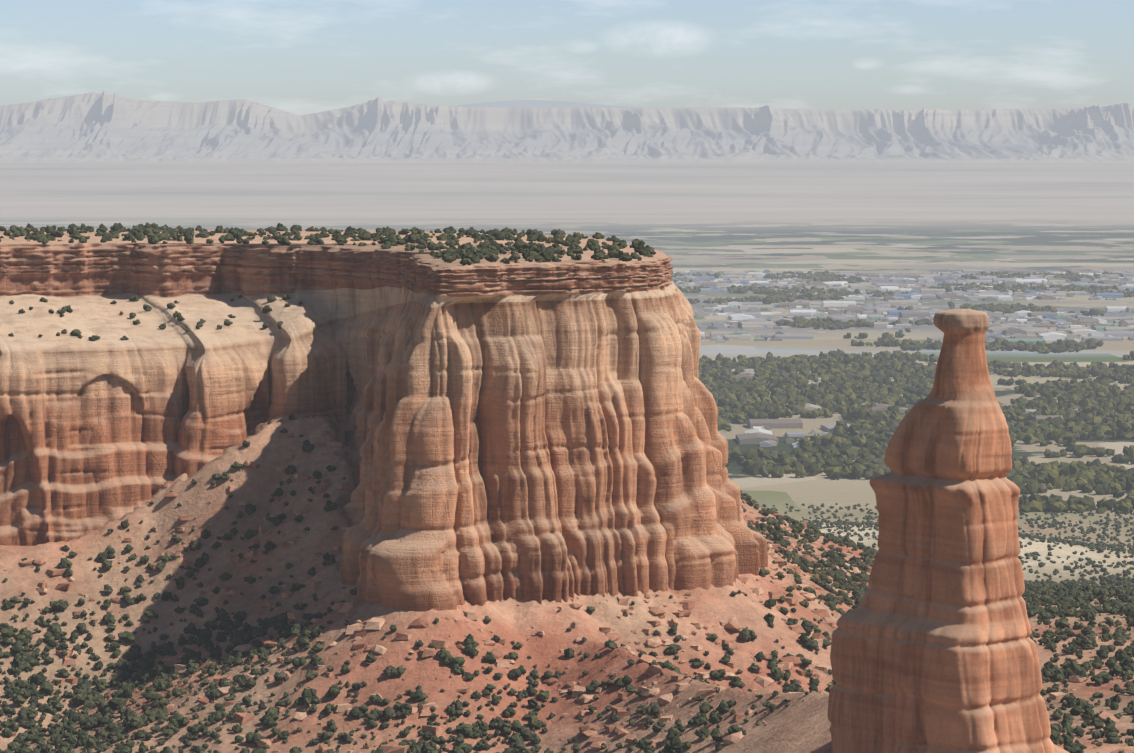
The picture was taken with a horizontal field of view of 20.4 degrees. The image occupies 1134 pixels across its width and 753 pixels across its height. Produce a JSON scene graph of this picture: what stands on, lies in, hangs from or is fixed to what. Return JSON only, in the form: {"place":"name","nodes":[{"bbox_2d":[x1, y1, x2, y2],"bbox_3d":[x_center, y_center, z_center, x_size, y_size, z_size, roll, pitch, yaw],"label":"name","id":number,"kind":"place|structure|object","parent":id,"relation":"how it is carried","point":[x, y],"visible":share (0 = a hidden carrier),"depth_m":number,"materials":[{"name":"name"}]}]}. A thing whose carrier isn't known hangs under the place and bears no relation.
{"place":"outdoors","nodes":[
{"label":"outdoors","id":0,"kind":"place"},
{"bbox_2d":[0,229,767,611],"bbox_3d":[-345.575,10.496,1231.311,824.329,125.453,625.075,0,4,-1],"label":"mesa cliffs","id":1,"kind":"structure","parent":0,"point":[534,431],"depth_m":1031.17,"materials":[{"name":"stone"}]},
{"bbox_2d":[8,294,302,340],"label":"shrubs","id":2,"kind":"object","parent":1,"relation":"on","point":[227,322],"depth_m":1186.55,"materials":[{"name":"green plant"}]},
{"bbox_2d":[0,222,655,265],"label":"mesa-top trees","id":3,"kind":"object","parent":1,"relation":"on","point":[489,248],"depth_m":1250.07,"materials":[{"name":"green plant"}]},
{"bbox_2d":[456,100,639,107],"bbox_3d":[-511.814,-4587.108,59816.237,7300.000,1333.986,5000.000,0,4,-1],"label":"mountain","id":4,"kind":"structure","parent":0,"point":[529,103],"depth_m":59434.72,"materials":[{"name":"grey stone"}]},
{"bbox_2d":[0,163,1133,752],"bbox_3d":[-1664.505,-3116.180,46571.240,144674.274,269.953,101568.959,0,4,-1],"label":"terrain","id":5,"kind":"structure","parent":0,"point":[914,217],"depth_m":2849.04,"materials":[{"name":"soil"}]},
{"bbox_2d":[4,423,1103,752],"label":"talus blocks","id":6,"kind":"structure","parent":5,"relation":"on","point":[374,623],"depth_m":994.80,"materials":[{"name":"brown stone"}]},
{"bbox_2d":[0,428,1133,752],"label":"shrubs","id":7,"kind":"object","parent":5,"relation":"on","point":[88,696],"depth_m":1012.13,"materials":[{"name":"green plant"}]},
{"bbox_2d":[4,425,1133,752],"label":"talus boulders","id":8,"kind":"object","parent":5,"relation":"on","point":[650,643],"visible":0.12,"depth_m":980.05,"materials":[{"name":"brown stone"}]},
{"bbox_2d":[670,271,1133,513],"bbox_3d":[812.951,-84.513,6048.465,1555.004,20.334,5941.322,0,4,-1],"label":"valley trees","id":9,"kind":"object","parent":5,"relation":"on","point":[1099,399],"visible":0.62,"depth_m":4444.62,"materials":[{"name":"green plant"}]},
{"bbox_2d":[828,309,1054,752],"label":"spire monument","id":10,"kind":"object","parent":5,"relation":"on","point":[933,648],"visible":1,"depth_m":738.48,"materials":[{"name":"stone"}]},
{"bbox_2d":[759,503,1133,752],"bbox_3d":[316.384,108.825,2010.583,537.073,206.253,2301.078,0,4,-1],"label":"trees","id":11,"kind":"object","parent":5,"relation":"on","point":[1100,678],"depth_m":1489.77,"materials":[{"name":"green plant"}]},
{"bbox_2d":[0,91,1133,162],"bbox_3d":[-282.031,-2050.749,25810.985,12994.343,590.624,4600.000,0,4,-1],"label":"distant cliffs","id":12,"kind":"structure","parent":0,"point":[95,127],"depth_m":25879.53,"materials":[{"name":"grey stone"}]},
{"bbox_2d":[0,0,1133,115],"label":"sky","id":13,"kind":"structure","parent":0,"point":[298,57],"materials":[{"name":"blue"}]},
{"bbox_2d":[671,269,1133,447],"bbox_3d":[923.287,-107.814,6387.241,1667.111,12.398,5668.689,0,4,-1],"label":"town buildings","id":14,"kind":"structure","parent":0,"point":[760,433],"depth_m":6967.41,"materials":[{"name":"paint"}]}
]}

